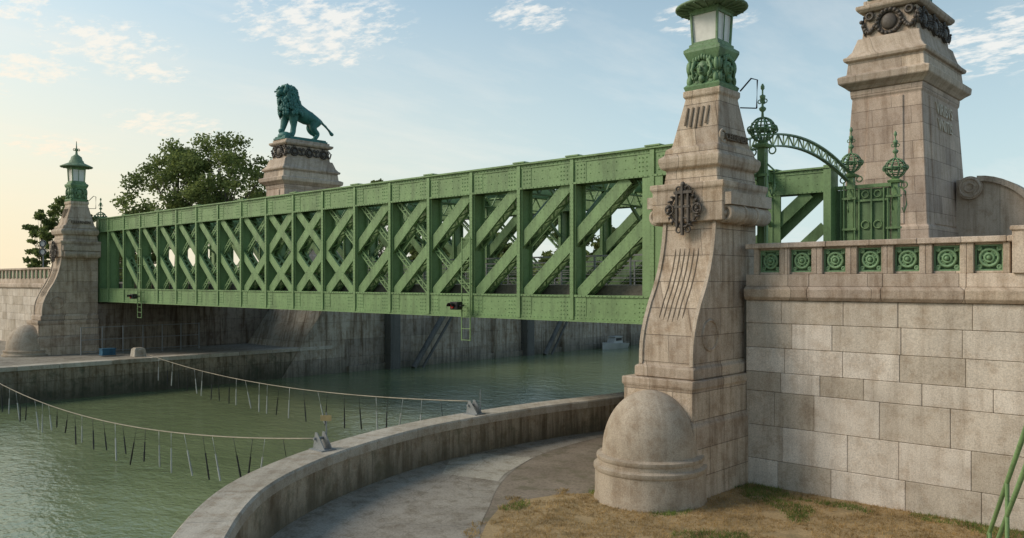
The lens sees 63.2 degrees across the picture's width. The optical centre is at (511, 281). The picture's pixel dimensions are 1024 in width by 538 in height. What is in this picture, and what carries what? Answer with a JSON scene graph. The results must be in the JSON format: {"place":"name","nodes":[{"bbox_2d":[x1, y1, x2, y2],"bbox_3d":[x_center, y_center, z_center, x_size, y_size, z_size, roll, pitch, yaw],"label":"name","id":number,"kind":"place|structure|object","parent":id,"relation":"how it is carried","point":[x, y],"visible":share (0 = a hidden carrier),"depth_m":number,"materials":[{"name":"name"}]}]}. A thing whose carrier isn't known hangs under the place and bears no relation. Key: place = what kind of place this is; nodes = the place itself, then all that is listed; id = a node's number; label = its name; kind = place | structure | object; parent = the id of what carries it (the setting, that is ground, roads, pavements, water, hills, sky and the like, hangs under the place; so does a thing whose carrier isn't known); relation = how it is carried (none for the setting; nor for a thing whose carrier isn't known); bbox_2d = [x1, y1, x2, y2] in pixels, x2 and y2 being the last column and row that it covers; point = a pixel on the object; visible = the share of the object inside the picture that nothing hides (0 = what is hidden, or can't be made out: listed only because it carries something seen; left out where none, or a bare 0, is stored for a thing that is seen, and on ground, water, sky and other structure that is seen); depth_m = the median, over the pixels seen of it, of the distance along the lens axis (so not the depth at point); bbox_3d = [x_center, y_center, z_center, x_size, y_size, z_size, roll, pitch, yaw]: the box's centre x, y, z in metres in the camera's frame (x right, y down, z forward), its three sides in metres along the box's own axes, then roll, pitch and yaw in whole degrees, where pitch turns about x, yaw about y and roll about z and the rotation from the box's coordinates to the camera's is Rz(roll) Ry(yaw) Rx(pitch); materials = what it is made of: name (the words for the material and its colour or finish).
{"place":"outdoors","nodes":[
{"label":"outdoors","id":0,"kind":"place"},
{"bbox_2d":[0,340,282,365],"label":"bank ground","id":1,"kind":"structure","parent":0,"point":[7,361],"depth_m":57.78,"materials":[{"name":"concrete"}]},
{"bbox_2d":[0,267,50,340],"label":"retaining wall","id":2,"kind":"structure","parent":1,"relation":"on","point":[20,288],"depth_m":68.58,"materials":[{"name":"stone"}]},
{"bbox_2d":[1,141,100,356],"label":"bridge pylon","id":3,"kind":"object","parent":1,"relation":"on","point":[65,308],"visible":0.98,"depth_m":58.37,"materials":[{"name":"beige stone"}]},
{"bbox_2d":[99,348,115,355],"bbox_3d":[-27.481,4.770,56.516,0.640,0.460,0.940,0,0,43],"label":"storage crate","id":4,"kind":"object","parent":1,"relation":"on","point":[106,351],"visible":1,"depth_m":56.34,"materials":[{"name":"blue paint"}]},
{"bbox_2d":[130,347,145,356],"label":"mooring block","id":5,"kind":"structure","parent":1,"relation":"on","point":[138,351],"depth_m":55.29,"materials":[{"name":"grey stone"}]},
{"bbox_2d":[80,323,199,355],"bbox_3d":[-26.464,4.075,59.667,0.060,1.950,8.460,0,0,43],"label":"quay fence","id":6,"kind":"object","parent":1,"relation":"on","point":[142,337],"visible":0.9,"depth_m":59.65,"materials":[{"name":"grey metal"}]},
{"bbox_2d":[30,250,640,280],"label":"distant wood","id":7,"kind":"object","parent":1,"relation":"on","point":[500,256],"depth_m":200.64,"materials":[{"name":"green plant"}]},
{"bbox_2d":[0,344,638,537],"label":"water","id":8,"kind":"structure","parent":0,"point":[55,482],"depth_m":41.31,"materials":[{"name":"green liquid"}]},
{"bbox_2d":[384,314,452,368],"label":"weir frame","id":9,"kind":"object","parent":8,"relation":"in","point":[392,341],"visible":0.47,"depth_m":68.72,"materials":[{"name":"metal"}]},
{"bbox_2d":[521,319,567,355],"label":"weir frame","id":10,"kind":"object","parent":8,"relation":"in","point":[527,337],"visible":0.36,"depth_m":81.04,"materials":[{"name":"metal"}]},
{"bbox_2d":[602,336,629,349],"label":"motor boat","id":11,"kind":"object","parent":8,"relation":"on","point":[614,342],"visible":0.83,"depth_m":89.09,"materials":[{"name":"white paint"}]},
{"bbox_2d":[98,282,557,350],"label":"embankment wall","id":12,"kind":"structure","parent":0,"point":[226,325],"depth_m":63.61,"materials":[{"name":"concrete"}]},
{"bbox_2d":[22,209,57,267],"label":"broadleaf tree","id":13,"kind":"object","parent":12,"relation":"on","point":[33,229],"visible":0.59,"depth_m":107.66,"materials":[{"name":"green plant"}]},
{"bbox_2d":[39,240,45,266],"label":"traffic sign","id":14,"kind":"object","parent":12,"relation":"on","point":[42,251],"visible":0.98,"depth_m":75.81,"materials":[{"name":"grey metal"}]},
{"bbox_2d":[36,195,95,259],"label":"broadleaf tree","id":15,"kind":"object","parent":12,"relation":"on","point":[55,210],"visible":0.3,"depth_m":107.62,"materials":[{"name":"green plant"}]},
{"bbox_2d":[119,252,135,273],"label":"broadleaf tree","id":16,"kind":"object","parent":12,"relation":"on","point":[120,266],"visible":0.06,"depth_m":94.89,"materials":[{"name":"green plant"}]},
{"bbox_2d":[119,209,155,266],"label":"broadleaf tree","id":17,"kind":"object","parent":12,"relation":"on","point":[153,257],"visible":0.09,"depth_m":105.53,"materials":[{"name":"green plant"}]},
{"bbox_2d":[94,198,211,261],"bbox_3d":[-26.759,-2.985,63.797,2.746,6.170,10.142,0,0,43],"label":"bridge portal","id":18,"kind":"object","parent":12,"relation":"on","point":[105,216],"visible":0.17,"depth_m":60.42,"materials":[{"name":"green metal"}]},
{"bbox_2d":[109,137,243,267],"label":"broadleaf tree","id":19,"kind":"object","parent":12,"relation":"on","point":[163,180],"visible":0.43,"depth_m":108.96,"materials":[{"name":"green plant"}]},
{"bbox_2d":[156,131,271,236],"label":"broadleaf tree","id":20,"kind":"object","parent":12,"relation":"on","point":[234,164],"visible":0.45,"depth_m":107.57,"materials":[{"name":"green plant"}]},
{"bbox_2d":[258,138,342,261],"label":"lion tower","id":21,"kind":"structure","parent":12,"relation":"on","point":[294,165],"depth_m":75.37,"materials":[{"name":"stone"}]},
{"bbox_2d":[273,83,333,143],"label":"lion statue","id":22,"kind":"object","parent":21,"relation":"on","point":[292,109],"visible":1,"depth_m":75.54,"materials":[{"name":"teal metal"}]},
{"bbox_2d":[370,178,387,254],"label":"broadleaf tree","id":23,"kind":"object","parent":12,"relation":"on","point":[379,180],"visible":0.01,"depth_m":151.49,"materials":[{"name":"green plant"}]},
{"bbox_2d":[378,228,412,261],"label":"broadleaf tree","id":24,"kind":"object","parent":12,"relation":"on","point":[379,255],"depth_m":104.99,"materials":[{"name":"green plant"}]},
{"bbox_2d":[409,247,450,263],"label":"broadleaf tree","id":25,"kind":"object","parent":12,"relation":"on","point":[413,253],"visible":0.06,"depth_m":94.75,"materials":[{"name":"green plant"}]},
{"bbox_2d":[96,143,837,323],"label":"truss bridge","id":26,"kind":"structure","parent":12,"relation":"on","point":[487,203],"depth_m":37.33,"materials":[{"name":"green metal"}]},
{"bbox_2d":[137,248,144,288],"bbox_3d":[-24.438,-0.850,54.795,0.640,2.700,0.220,0,0,43],"label":"access ladder","id":27,"kind":"object","parent":26,"relation":"attached to","point":[141,249],"visible":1,"depth_m":54.70,"materials":[{"name":"green metal"}]},
{"bbox_2d":[137,291,144,317],"bbox_3d":[-24.438,1.500,54.795,0.640,1.800,0.220,0,0,43],"label":"access ladder","id":28,"kind":"object","parent":26,"relation":"attached to","point":[141,301],"visible":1,"depth_m":54.62,"materials":[{"name":"green metal"}]},
{"bbox_2d":[127,294,137,298],"bbox_3d":[-24.818,0.980,54.724,0.580,0.320,0.801,0,0,43],"label":"signal lamp","id":29,"kind":"object","parent":28,"relation":"attached to","point":[132,296],"visible":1,"depth_m":54.57,"materials":[{"name":"black plastic"}]},
{"bbox_2d":[461,237,473,340],"bbox_3d":[-1.801,0.300,33.763,0.540,4.200,0.220,0,0,43],"label":"access ladder","id":30,"kind":"object","parent":26,"relation":"attached to","point":[470,283],"visible":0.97,"depth_m":33.64,"materials":[{"name":"green metal"}]},
{"bbox_2d":[446,302,463,309],"bbox_3d":[-2.180,0.980,33.693,0.580,0.320,0.801,0,0,43],"label":"signal lamp","id":31,"kind":"object","parent":30,"relation":"attached to","point":[456,305],"visible":1,"depth_m":33.54,"materials":[{"name":"black plastic"}]},
{"bbox_2d":[463,232,516,282],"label":"broadleaf tree","id":32,"kind":"object","parent":12,"relation":"on","point":[506,247],"visible":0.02,"depth_m":95.94,"materials":[{"name":"green plant"}]},
{"bbox_2d":[539,230,596,280],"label":"broadleaf tree","id":33,"kind":"object","parent":12,"relation":"on","point":[554,234],"visible":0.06,"depth_m":101.84,"materials":[{"name":"green plant"}]},
{"bbox_2d":[590,225,641,284],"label":"broadleaf tree","id":34,"kind":"object","parent":12,"relation":"on","point":[596,245],"visible":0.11,"depth_m":104.80,"materials":[{"name":"green plant"}]},
{"bbox_2d":[271,430,604,537],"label":"path","id":35,"kind":"structure","parent":0,"point":[430,501],"depth_m":21.79,"materials":[{"name":"concrete"}]},
{"bbox_2d":[442,453,530,480],"bbox_3d":[-0.997,5.888,26.634,2.455,0.001,3.596,0,0,19],"label":"path patch","id":36,"kind":"object","parent":35,"relation":"on","point":[494,467],"visible":1,"depth_m":26.62,"materials":[{"name":"concrete"}]},
{"bbox_2d":[0,0,1023,269],"label":"sky","id":37,"kind":"structure","parent":0,"point":[403,89],"materials":[{"name":"blue"}]},
{"bbox_2d":[480,437,602,537],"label":"bank ground","id":38,"kind":"structure","parent":0,"point":[550,472],"depth_m":25.17,"materials":[{"name":"brown soil"},{"name":"bare soil"},{"name":"dry grass"}]},
{"bbox_2d":[594,0,771,512],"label":"bridge pylon","id":39,"kind":"object","parent":38,"relation":"on","point":[675,437],"visible":1,"depth_m":23.56,"materials":[{"name":"stone"}]},
{"bbox_2d":[744,225,1023,531],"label":"retaining wall","id":40,"kind":"structure","parent":38,"relation":"on","point":[888,373],"depth_m":21.58,"materials":[{"name":"stone"}]},
{"bbox_2d":[461,483,1023,537],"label":"grass ground","id":41,"kind":"structure","parent":0,"point":[490,531],"depth_m":20.41,"materials":[{"name":"brown plant"}]},
{"bbox_2d":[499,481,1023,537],"bbox_3d":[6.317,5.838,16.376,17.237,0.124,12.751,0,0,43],"label":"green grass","id":42,"kind":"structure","parent":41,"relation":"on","point":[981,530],"depth_m":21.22,"materials":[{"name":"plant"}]},
{"bbox_2d":[987,426,1023,537],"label":"stair railing","id":43,"kind":"object","parent":41,"relation":"on","point":[1009,505],"visible":1,"depth_m":11.18,"materials":[{"name":"green metal"}]},
{"bbox_2d":[744,285,815,360],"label":"terrace ground","id":44,"kind":"structure","parent":0,"point":[745,326],"depth_m":24.63,"materials":[{"name":"grey stone"}]},
{"bbox_2d":[747,84,908,242],"bbox_3d":[10.824,-2.985,28.880,2.746,6.170,10.142,0,0,43],"label":"bridge portal","id":45,"kind":"object","parent":44,"relation":"on","point":[872,212],"visible":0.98,"depth_m":31.72,"materials":[{"name":"green metal"}]},
{"bbox_2d":[837,0,971,238],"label":"lion tower","id":46,"kind":"structure","parent":44,"relation":"on","point":[902,78],"depth_m":37.09,"materials":[{"name":"stone"}]},
{"bbox_2d":[956,176,1023,236],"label":"scroll wall","id":47,"kind":"structure","parent":44,"relation":"on","point":[989,206],"depth_m":37.77,"materials":[{"name":"stone"}]},
{"label":"ground","id":48,"kind":"structure","parent":0,"visible":0},
{"bbox_2d":[0,346,331,405],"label":"quay wall","id":49,"kind":"structure","parent":48,"relation":"on","point":[41,382],"depth_m":54.02,"materials":[{"name":"grey concrete"}]},
{"bbox_2d":[171,392,623,537],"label":"quay parapet wall","id":50,"kind":"structure","parent":48,"relation":"on","point":[269,500],"depth_m":24.18,"materials":[{"name":"concrete"}]},
{"bbox_2d":[309,413,336,451],"bbox_3d":[-5.233,4.149,23.016,0.600,0.998,0.500,0,0,43],"label":"rope bracket","id":51,"kind":"object","parent":50,"relation":"on","point":[322,443],"visible":1,"depth_m":23.03,"materials":[{"name":"grey metal"}]},
{"bbox_2d":[0,383,312,480],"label":"barrier rope","id":52,"kind":"object","parent":51,"relation":"hanging from","point":[218,470],"visible":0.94,"depth_m":31.88,"materials":[{"name":"grey fabric"}]},
{"bbox_2d":[463,389,484,415],"bbox_3d":[-1.322,4.224,29.210,0.600,0.848,0.500,0,0,43],"label":"rope bracket","id":53,"kind":"object","parent":50,"relation":"on","point":[473,408],"visible":1,"depth_m":29.19,"materials":[{"name":"grey metal"}]},
{"bbox_2d":[150,355,467,429],"bbox_3d":[-12.614,5.425,42.064,0.413,2.447,33.824,0,0,-41],"label":"barrier rope","id":54,"kind":"object","parent":53,"relation":"hanging from","point":[289,396],"visible":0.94,"depth_m":39.74,"materials":[{"name":"grey fabric"}]},
{"bbox_2d":[248,309,641,377],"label":"canal side wall","id":55,"kind":"structure","parent":48,"relation":"on","point":[355,341],"depth_m":70.34,"materials":[{"name":"concrete"}]}
]}

